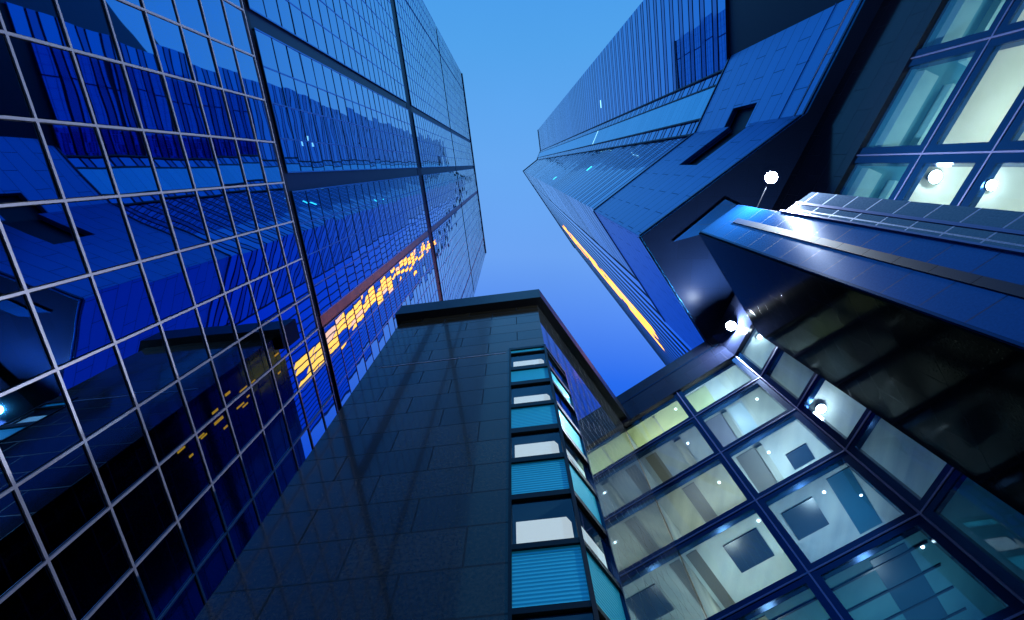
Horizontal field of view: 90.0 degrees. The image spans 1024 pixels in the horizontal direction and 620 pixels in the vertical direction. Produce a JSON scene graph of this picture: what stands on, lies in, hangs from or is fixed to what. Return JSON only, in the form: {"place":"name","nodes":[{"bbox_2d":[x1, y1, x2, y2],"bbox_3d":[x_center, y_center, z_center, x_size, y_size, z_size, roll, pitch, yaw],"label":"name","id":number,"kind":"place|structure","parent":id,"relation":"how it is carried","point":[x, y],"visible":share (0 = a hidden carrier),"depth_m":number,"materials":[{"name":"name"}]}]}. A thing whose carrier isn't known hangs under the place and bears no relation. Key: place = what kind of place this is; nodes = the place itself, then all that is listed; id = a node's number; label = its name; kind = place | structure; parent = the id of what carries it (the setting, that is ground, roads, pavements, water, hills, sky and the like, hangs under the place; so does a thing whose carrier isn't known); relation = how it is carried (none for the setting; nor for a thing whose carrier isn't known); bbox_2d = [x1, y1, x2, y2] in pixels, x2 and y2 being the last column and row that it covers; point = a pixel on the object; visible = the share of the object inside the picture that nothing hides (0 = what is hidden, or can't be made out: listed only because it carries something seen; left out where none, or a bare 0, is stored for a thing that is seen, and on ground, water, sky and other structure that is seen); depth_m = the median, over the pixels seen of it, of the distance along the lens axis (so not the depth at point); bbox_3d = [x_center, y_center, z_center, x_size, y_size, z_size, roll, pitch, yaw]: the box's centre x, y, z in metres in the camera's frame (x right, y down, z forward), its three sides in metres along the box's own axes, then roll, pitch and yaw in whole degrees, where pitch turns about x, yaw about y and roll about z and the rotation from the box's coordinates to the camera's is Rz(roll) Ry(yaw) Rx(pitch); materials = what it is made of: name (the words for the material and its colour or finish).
{"place":"outdoors","nodes":[
{"label":"outdoors","id":0,"kind":"place"},
{"bbox_2d":[0,0,486,619],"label":"office tower","id":1,"kind":"structure","parent":0,"point":[236,236],"depth_m":20.84,"materials":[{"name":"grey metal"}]},
{"bbox_2d":[0,238,20,294],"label":"window pane","id":2,"kind":"structure","parent":1,"relation":"in","point":[8,281],"depth_m":13.48,"materials":[{"name":"blue glass"}]},
{"bbox_2d":[0,35,30,116],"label":"window pane","id":3,"kind":"structure","parent":1,"relation":"in","point":[12,100],"depth_m":14.17,"materials":[{"name":"blue glass"}]},
{"bbox_2d":[0,492,41,595],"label":"window pane","id":4,"kind":"structure","parent":1,"relation":"in","point":[19,554],"depth_m":12.89,"materials":[{"name":"black glass"}]},
{"bbox_2d":[0,295,51,390],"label":"window pane","id":5,"kind":"structure","parent":1,"relation":"in","point":[23,356],"depth_m":13.60,"materials":[{"name":"blue glass"}]},
{"bbox_2d":[0,120,58,202],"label":"window pane","id":6,"kind":"structure","parent":1,"relation":"in","point":[25,174],"depth_m":14.30,"materials":[{"name":"blue glass"}]},
{"bbox_2d":[0,0,66,46],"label":"window pane","id":7,"kind":"structure","parent":1,"relation":"in","point":[37,19],"depth_m":15.15,"materials":[{"name":"blue glass"}]},
{"bbox_2d":[0,566,68,619],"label":"window pane","id":8,"kind":"structure","parent":1,"relation":"in","point":[37,598],"depth_m":13.28,"materials":[{"name":"black glass"}]},
{"bbox_2d":[0,373,79,481],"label":"window pane","id":9,"kind":"structure","parent":1,"relation":"in","point":[37,425],"depth_m":13.76,"materials":[{"name":"blue glass"}]},
{"bbox_2d":[0,203,85,287],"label":"window pane","id":10,"kind":"structure","parent":1,"relation":"in","point":[41,239],"depth_m":14.59,"materials":[{"name":"blue glass"}]},
{"bbox_2d":[9,37,91,122],"bbox_3d":[-13.953,-6.885,15.568,0.049,2.067,2.145,-7,-74,2],"label":"window pane","id":11,"kind":"structure","parent":1,"relation":"in","point":[49,74],"depth_m":15.49,"materials":[{"name":"blue glass"}]},
{"bbox_2d":[18,445,105,555],"bbox_3d":[-12.579,5.293,14.411,0.046,2.067,2.145,-7,-74,2],"label":"window pane","id":12,"kind":"structure","parent":1,"relation":"in","point":[59,500],"depth_m":14.31,"materials":[{"name":"black glass"}]},
{"bbox_2d":[29,278,110,365],"bbox_3d":[-13.128,0.300,15.302,0.052,2.067,2.145,-7,-74,2],"label":"window pane","id":13,"kind":"structure","parent":1,"relation":"in","point":[69,314],"depth_m":15.22,"materials":[{"name":"blue glass"}]},
{"bbox_2d":[40,124,114,197],"bbox_3d":[-13.684,-4.693,16.193,0.044,2.067,2.145,-7,-74,2],"label":"window pane","id":14,"kind":"structure","parent":1,"relation":"in","point":[75,152],"depth_m":16.12,"materials":[{"name":"blue glass"}]},
{"bbox_2d":[58,0,118,60],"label":"window pane","id":15,"kind":"structure","parent":1,"relation":"in","point":[85,21],"depth_m":17.16,"materials":[{"name":"blue glass"}]},
{"bbox_2d":[51,512,129,619],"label":"window pane","id":16,"kind":"structure","parent":1,"relation":"in","point":[95,561],"depth_m":14.95,"materials":[{"name":"black glass"}]},
{"bbox_2d":[59,346,132,436],"bbox_3d":[-12.861,2.491,15.928,0.042,2.067,2.145,-7,-74,2],"label":"window pane","id":17,"kind":"structure","parent":1,"relation":"in","point":[96,387],"depth_m":15.85,"materials":[{"name":"blue glass"}]},
{"bbox_2d":[68,199,135,271],"bbox_3d":[-13.411,-2.502,16.819,0.045,2.067,2.145,-7,-74,2],"label":"window pane","id":18,"kind":"structure","parent":1,"relation":"in","point":[100,225],"depth_m":16.75,"materials":[{"name":"blue glass"}]},
{"bbox_2d":[75,54,138,127],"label":"window pane","id":19,"kind":"structure","parent":1,"relation":"in","point":[105,84],"depth_m":17.65,"materials":[{"name":"blue glass"}]},
{"bbox_2d":[88,573,149,619],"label":"window pane","id":20,"kind":"structure","parent":1,"relation":"in","point":[126,602],"depth_m":15.99,"materials":[{"name":"black glass"}]},
{"bbox_2d":[87,410,154,501],"bbox_3d":[-12.586,4.682,16.553,0.048,2.067,2.145,-7,-74,2],"label":"window pane","id":21,"kind":"structure","parent":1,"relation":"in","point":[121,454],"depth_m":16.48,"materials":[{"name":"glass"}]},
{"bbox_2d":[93,264,155,339],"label":"window pane","id":22,"kind":"structure","parent":1,"relation":"in","point":[123,292],"depth_m":17.37,"materials":[{"name":"blue glass"}]},
{"bbox_2d":[99,129,158,193],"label":"window pane","id":23,"kind":"structure","parent":1,"relation":"in","point":[126,152],"depth_m":18.28,"materials":[{"name":"blue glass"}]},
{"bbox_2d":[105,0,159,70],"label":"window pane","id":24,"kind":"structure","parent":1,"relation":"in","point":[129,23],"depth_m":19.18,"materials":[{"name":"blue glass"}]},
{"bbox_2d":[113,470,173,562],"bbox_3d":[-12.316,6.874,17.179,0.047,2.067,2.145,-7,-74,2],"label":"window pane","id":25,"kind":"structure","parent":1,"relation":"in","point":[144,514],"depth_m":17.11,"materials":[{"name":"black glass"}]},
{"bbox_2d":[117,326,174,402],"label":"window pane","id":26,"kind":"structure","parent":1,"relation":"in","point":[144,356],"depth_m":18.01,"materials":[{"name":"blue glass"}]},
{"bbox_2d":[121,195,175,258],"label":"window pane","id":27,"kind":"structure","parent":1,"relation":"in","point":[146,216],"depth_m":18.90,"materials":[{"name":"blue glass"}]},
{"bbox_2d":[125,66,175,131],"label":"window pane","id":28,"kind":"structure","parent":1,"relation":"in","point":[148,89],"depth_m":19.80,"materials":[{"name":"blue glass"}]},
{"bbox_2d":[143,0,177,22],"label":"window pane","id":29,"kind":"structure","parent":1,"relation":"in","point":[165,8],"depth_m":21.13,"materials":[{"name":"blue glass"}]},
{"bbox_2d":[136,525,192,619],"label":"window pane","id":30,"kind":"structure","parent":1,"relation":"in","point":[166,568],"depth_m":17.74,"materials":[{"name":"black glass"}]},
{"bbox_2d":[139,383,192,462],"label":"window pane","id":31,"kind":"structure","parent":1,"relation":"in","point":[165,418],"depth_m":18.63,"materials":[{"name":"blue glass"}]},
{"bbox_2d":[142,254,192,319],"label":"window pane","id":32,"kind":"structure","parent":1,"relation":"in","point":[165,276],"depth_m":19.53,"materials":[{"name":"blue glass"}]},
{"bbox_2d":[145,133,192,190],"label":"window pane","id":33,"kind":"structure","parent":1,"relation":"in","point":[166,151],"depth_m":20.44,"materials":[{"name":"blue glass"}]},
{"bbox_2d":[147,13,192,79],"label":"window pane","id":34,"kind":"structure","parent":1,"relation":"in","point":[167,36],"depth_m":21.33,"materials":[{"name":"blue glass"}]},
{"bbox_2d":[162,578,203,619],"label":"window pane","id":35,"kind":"structure","parent":1,"relation":"in","point":[189,604],"depth_m":18.67,"materials":[{"name":"blue glass"}]},
{"bbox_2d":[160,437,208,516],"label":"window pane","id":36,"kind":"structure","parent":1,"relation":"in","point":[184,474],"depth_m":19.26,"materials":[{"name":"black glass"}]},
{"bbox_2d":[162,309,208,375],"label":"window pane","id":37,"kind":"structure","parent":1,"relation":"in","point":[183,335],"depth_m":20.16,"materials":[{"name":"blue glass"}]},
{"bbox_2d":[164,192,207,248],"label":"window pane","id":38,"kind":"structure","parent":1,"relation":"in","point":[183,209],"depth_m":21.06,"materials":[{"name":"blue glass"}]},
{"bbox_2d":[165,77,207,134],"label":"window pane","id":39,"kind":"structure","parent":1,"relation":"in","point":[183,94],"depth_m":21.96,"materials":[{"name":"blue glass"}]},
{"bbox_2d":[175,0,206,34],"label":"window pane","id":40,"kind":"structure","parent":1,"relation":"in","point":[189,11],"depth_m":23.08,"materials":[{"name":"blue glass"}]},
{"bbox_2d":[182,28,219,86],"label":"window pane","id":41,"kind":"structure","parent":1,"relation":"in","point":[199,50],"depth_m":23.48,"materials":[{"name":"blue glass"}]},
{"bbox_2d":[180,361,222,429],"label":"window pane","id":42,"kind":"structure","parent":1,"relation":"in","point":[200,389],"depth_m":20.79,"materials":[{"name":"blue glass"}]},
{"bbox_2d":[181,245,221,303],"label":"window pane","id":43,"kind":"structure","parent":1,"relation":"in","point":[199,264],"depth_m":21.69,"materials":[{"name":"blue glass"}]},
{"bbox_2d":[182,136,220,187],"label":"window pane","id":44,"kind":"structure","parent":1,"relation":"in","point":[199,153],"depth_m":22.59,"materials":[{"name":"blue glass"}]},
{"bbox_2d":[179,488,224,567],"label":"window pane","id":45,"kind":"structure","parent":1,"relation":"in","point":[202,527],"depth_m":19.89,"materials":[{"name":"blue glass"}]},
{"bbox_2d":[197,85,232,136],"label":"window pane","id":46,"kind":"structure","parent":1,"relation":"in","point":[212,100],"depth_m":24.11,"materials":[{"name":"blue glass"}]},
{"bbox_2d":[197,536,233,600],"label":"window pane","id":47,"kind":"structure","parent":1,"relation":"in","point":[213,571],"depth_m":20.42,"materials":[{"name":"blue glass"}]},
{"bbox_2d":[197,189,233,240],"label":"window pane","id":48,"kind":"structure","parent":1,"relation":"in","point":[213,203],"depth_m":23.21,"materials":[{"name":"blue glass"}]},
{"bbox_2d":[197,296,235,355],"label":"window pane","id":49,"kind":"structure","parent":1,"relation":"in","point":[214,316],"depth_m":22.31,"materials":[{"name":"blue glass"}]},
{"bbox_2d":[201,0,231,45],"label":"window pane","id":50,"kind":"structure","parent":1,"relation":"in","point":[213,9],"depth_m":25.13,"materials":[{"name":"blue glass"}]},
{"bbox_2d":[197,411,236,480],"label":"window pane","id":51,"kind":"structure","parent":1,"relation":"in","point":[216,441],"depth_m":21.41,"materials":[{"name":"blue glass"}]},
{"bbox_2d":[211,40,243,93],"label":"window pane","id":52,"kind":"structure","parent":1,"relation":"in","point":[224,55],"depth_m":25.64,"materials":[{"name":"blue glass"}]},
{"bbox_2d":[212,138,244,185],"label":"window pane","id":53,"kind":"structure","parent":1,"relation":"in","point":[225,150],"depth_m":24.74,"materials":[{"name":"blue glass"}]},
{"bbox_2d":[212,238,246,290],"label":"window pane","id":54,"kind":"structure","parent":1,"relation":"in","point":[227,254],"depth_m":23.85,"materials":[{"name":"blue glass"}]},
{"bbox_2d":[213,344,248,404],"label":"window pane","id":55,"kind":"structure","parent":1,"relation":"in","point":[228,365],"depth_m":22.94,"materials":[{"name":"blue glass"}]},
{"bbox_2d":[213,457,250,527],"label":"window pane","id":56,"kind":"structure","parent":1,"relation":"in","point":[231,489],"depth_m":22.05,"materials":[{"name":"blue glass"}]},
{"bbox_2d":[223,1,251,53],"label":"window pane","id":57,"kind":"structure","parent":1,"relation":"in","point":[235,17],"depth_m":27.15,"materials":[{"name":"blue glass"}]},
{"bbox_2d":[224,92,253,138],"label":"window pane","id":58,"kind":"structure","parent":1,"relation":"in","point":[237,107],"depth_m":26.27,"materials":[{"name":"blue glass"}]},
{"bbox_2d":[225,187,255,233],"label":"window pane","id":59,"kind":"structure","parent":1,"relation":"in","point":[238,199],"depth_m":25.37,"materials":[{"name":"blue glass"}]},
{"bbox_2d":[226,284,258,338],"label":"window pane","id":60,"kind":"structure","parent":1,"relation":"in","point":[240,302],"depth_m":24.47,"materials":[{"name":"blue glass"}]},
{"bbox_2d":[229,502,258,557],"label":"window pane","id":61,"kind":"structure","parent":1,"relation":"in","point":[245,527],"depth_m":22.58,"materials":[{"name":"blue glass"}]},
{"bbox_2d":[227,389,260,450],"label":"window pane","id":62,"kind":"structure","parent":1,"relation":"in","point":[242,413],"depth_m":23.58,"materials":[{"name":"blue glass"}]},
{"bbox_2d":[235,50,262,98],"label":"window pane","id":63,"kind":"structure","parent":1,"relation":"in","point":[246,63],"depth_m":27.80,"materials":[{"name":"blue glass"}]},
{"bbox_2d":[237,140,264,183],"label":"window pane","id":64,"kind":"structure","parent":1,"relation":"in","point":[248,151],"depth_m":26.89,"materials":[{"name":"blue glass"}]},
{"bbox_2d":[238,232,267,279],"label":"window pane","id":65,"kind":"structure","parent":1,"relation":"in","point":[251,249],"depth_m":26.00,"materials":[{"name":"blue glass"}]},
{"bbox_2d":[240,329,269,383],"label":"window pane","id":66,"kind":"structure","parent":1,"relation":"in","point":[252,346],"depth_m":25.09,"materials":[{"name":"blue glass"}]},
{"bbox_2d":[241,432,272,494],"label":"window pane","id":67,"kind":"structure","parent":1,"relation":"in","point":[256,460],"depth_m":24.20,"materials":[{"name":"blue glass"}]},
{"bbox_2d":[247,97,272,140],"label":"window pane","id":68,"kind":"structure","parent":1,"relation":"in","point":[257,109],"depth_m":28.41,"materials":[{"name":"blue glass"}]},
{"bbox_2d":[248,186,274,228],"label":"window pane","id":69,"kind":"structure","parent":1,"relation":"in","point":[259,195],"depth_m":27.53,"materials":[{"name":"blue glass"}]},
{"bbox_2d":[250,275,277,323],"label":"window pane","id":70,"kind":"structure","parent":1,"relation":"in","point":[261,288],"depth_m":26.63,"materials":[{"name":"blue glass"}]},
{"bbox_2d":[252,371,280,425],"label":"window pane","id":71,"kind":"structure","parent":1,"relation":"in","point":[265,393],"depth_m":25.73,"materials":[{"name":"blue glass"}]},
{"bbox_2d":[254,473,279,522],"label":"window pane","id":72,"kind":"structure","parent":1,"relation":"in","point":[266,498],"depth_m":24.73,"materials":[{"name":"blue glass"}]},
{"bbox_2d":[258,142,281,182],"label":"window pane","id":73,"kind":"structure","parent":1,"relation":"in","point":[267,150],"depth_m":29.05,"materials":[{"name":"blue glass"}]},
{"bbox_2d":[260,227,284,270],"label":"window pane","id":74,"kind":"structure","parent":1,"relation":"in","point":[270,239],"depth_m":28.14,"materials":[{"name":"blue glass"}]},
{"bbox_2d":[262,316,287,365],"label":"window pane","id":75,"kind":"structure","parent":1,"relation":"in","point":[272,331],"depth_m":27.25,"materials":[{"name":"blue glass"}]},
{"bbox_2d":[264,411,290,466],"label":"window pane","id":76,"kind":"structure","parent":1,"relation":"in","point":[276,433],"depth_m":26.35,"materials":[{"name":"blue glass"}]},
{"bbox_2d":[270,267,294,311],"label":"window pane","id":77,"kind":"structure","parent":1,"relation":"in","point":[280,279],"depth_m":28.77,"materials":[{"name":"blue glass"}]},
{"bbox_2d":[273,355,297,404],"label":"window pane","id":78,"kind":"structure","parent":1,"relation":"in","point":[283,372],"depth_m":27.88,"materials":[{"name":"blue glass"}]},
{"bbox_2d":[276,450,297,492],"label":"window pane","id":79,"kind":"structure","parent":1,"relation":"in","point":[287,469],"depth_m":26.88,"materials":[{"name":"blue glass"}]},
{"bbox_2d":[284,393,306,442],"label":"window pane","id":80,"kind":"structure","parent":1,"relation":"in","point":[294,414],"depth_m":28.51,"materials":[{"name":"blue glass"}]},
{"bbox_2d":[294,429,312,467],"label":"window pane","id":81,"kind":"structure","parent":1,"relation":"in","point":[303,447],"depth_m":29.02,"materials":[{"name":"blue glass"}]},
{"bbox_2d":[248,0,485,446],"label":"glass facade","id":82,"kind":"structure","parent":1,"relation":"in","point":[290,319],"depth_m":45.45,"materials":[{"name":"blue glass"}]},
{"bbox_2d":[423,0,665,396],"label":"sky","id":83,"kind":"structure","parent":0,"point":[517,60],"materials":[{"name":"blue"}]},
{"label":"plaza paving","id":84,"kind":"structure","parent":0,"visible":0},
{"bbox_2d":[195,289,706,619],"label":"granite building","id":85,"kind":"structure","parent":84,"relation":"on","point":[472,458],"depth_m":17.07,"materials":[{"name":"black"}]},
{"bbox_2d":[508,348,512,619],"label":"window frame","id":86,"kind":"structure","parent":85,"relation":"in","point":[510,510],"depth_m":15.00,"materials":[{"name":"black metal"}]},
{"bbox_2d":[511,353,545,366],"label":"window","id":87,"kind":"structure","parent":85,"relation":"in","point":[529,359],"depth_m":27.42,"materials":[{"name":"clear glass"}]},
{"bbox_2d":[511,378,549,387],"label":"window frame","id":88,"kind":"structure","parent":85,"relation":"in","point":[543,381],"depth_m":23.57,"materials":[{"name":"black metal"}]},
{"bbox_2d":[511,384,552,403],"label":"window","id":89,"kind":"structure","parent":85,"relation":"in","point":[520,394],"depth_m":23.53,"materials":[{"name":"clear glass"}]},
{"bbox_2d":[511,399,553,408],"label":"window frame","id":90,"kind":"structure","parent":85,"relation":"in","point":[545,402],"depth_m":21.44,"materials":[{"name":"black metal"}]},
{"bbox_2d":[511,423,558,436],"bbox_3d":[0.899,4.655,19.553,1.980,0.350,0.330,-7,-74,2],"label":"window frame","id":91,"kind":"structure","parent":85,"relation":"in","point":[546,428],"depth_m":19.41,"materials":[{"name":"black metal"}]},
{"bbox_2d":[512,431,561,457],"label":"window","id":92,"kind":"structure","parent":85,"relation":"in","point":[532,444],"depth_m":18.73,"materials":[{"name":"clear glass"}]},
{"bbox_2d":[511,452,563,463],"bbox_3d":[0.906,5.209,17.610,1.980,0.270,0.330,-7,-74,2],"label":"window frame","id":93,"kind":"structure","parent":85,"relation":"in","point":[553,456],"depth_m":17.50,"materials":[{"name":"black metal"}]},
{"bbox_2d":[511,488,570,503],"bbox_3d":[0.914,5.764,15.663,1.980,0.240,0.330,-7,-74,2],"label":"window frame","id":94,"kind":"structure","parent":85,"relation":"in","point":[560,493],"depth_m":15.55,"materials":[{"name":"black metal"}]},
{"bbox_2d":[512,498,576,543],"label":"window","id":95,"kind":"structure","parent":85,"relation":"in","point":[528,528],"depth_m":14.67,"materials":[{"name":"white glass"}]},
{"bbox_2d":[512,537,579,551],"bbox_3d":[0.921,6.344,13.629,1.980,0.190,0.330,-7,-74,2],"label":"window frame","id":96,"kind":"structure","parent":85,"relation":"in","point":[568,541],"depth_m":13.54,"materials":[{"name":"black metal"}]},
{"bbox_2d":[512,600,591,619],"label":"window frame","id":97,"kind":"structure","parent":85,"relation":"in","point":[579,606],"depth_m":11.58,"materials":[{"name":"black metal"}]},
{"bbox_2d":[515,612,592,619],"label":"window","id":98,"kind":"structure","parent":85,"relation":"in","point":[575,616],"depth_m":11.54,"materials":[{"name":"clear glass"}]},
{"bbox_2d":[543,431,585,477],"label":"window","id":99,"kind":"structure","parent":85,"relation":"in","point":[573,456],"depth_m":19.43,"materials":[{"name":"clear glass"}]},
{"bbox_2d":[554,425,587,464],"bbox_3d":[2.264,5.233,19.723,0.330,0.350,1.980,-34,-77,9],"label":"window frame","id":100,"kind":"structure","parent":85,"relation":"in","point":[569,440],"depth_m":19.62,"materials":[{"name":"black metal"}]},
{"bbox_2d":[538,497,607,568],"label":"window","id":101,"kind":"structure","parent":85,"relation":"in","point":[591,535],"depth_m":15.63,"materials":[{"name":"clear glass"}]},
{"bbox_2d":[567,455,595,495],"bbox_3d":[2.272,5.786,17.780,0.330,0.270,1.980,-34,-77,9],"label":"window frame","id":102,"kind":"structure","parent":85,"relation":"in","point":[571,462],"depth_m":17.70,"materials":[{"name":"black metal"}]},
{"bbox_2d":[565,491,606,538],"bbox_3d":[2.279,6.341,15.833,0.330,0.240,1.980,-34,-77,9],"label":"window frame","id":103,"kind":"structure","parent":85,"relation":"in","point":[580,503],"depth_m":15.76,"materials":[{"name":"black metal"}]},
{"bbox_2d":[561,370,630,619],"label":"window frame","id":104,"kind":"structure","parent":85,"relation":"in","point":[611,563],"depth_m":16.21,"materials":[{"name":"black metal"}]},
{"bbox_2d":[584,540,620,590],"bbox_3d":[2.287,6.921,13.799,0.330,0.190,1.980,-34,-77,9],"label":"window frame","id":105,"kind":"structure","parent":85,"relation":"in","point":[588,549],"depth_m":13.73,"materials":[{"name":"black metal"}]},
{"bbox_2d":[523,0,882,364],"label":"skyscraper","id":106,"kind":"structure","parent":84,"relation":"on","point":[668,130],"depth_m":55.22,"materials":[{"name":"blue glass"}]},
{"bbox_2d":[616,0,1023,619],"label":"glass building","id":107,"kind":"structure","parent":84,"relation":"on","point":[776,496],"depth_m":26.41,"materials":[{"name":"glass"}]},
{"bbox_2d":[699,192,1023,515],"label":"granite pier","id":108,"kind":"structure","parent":84,"relation":"on","point":[906,318],"depth_m":16.56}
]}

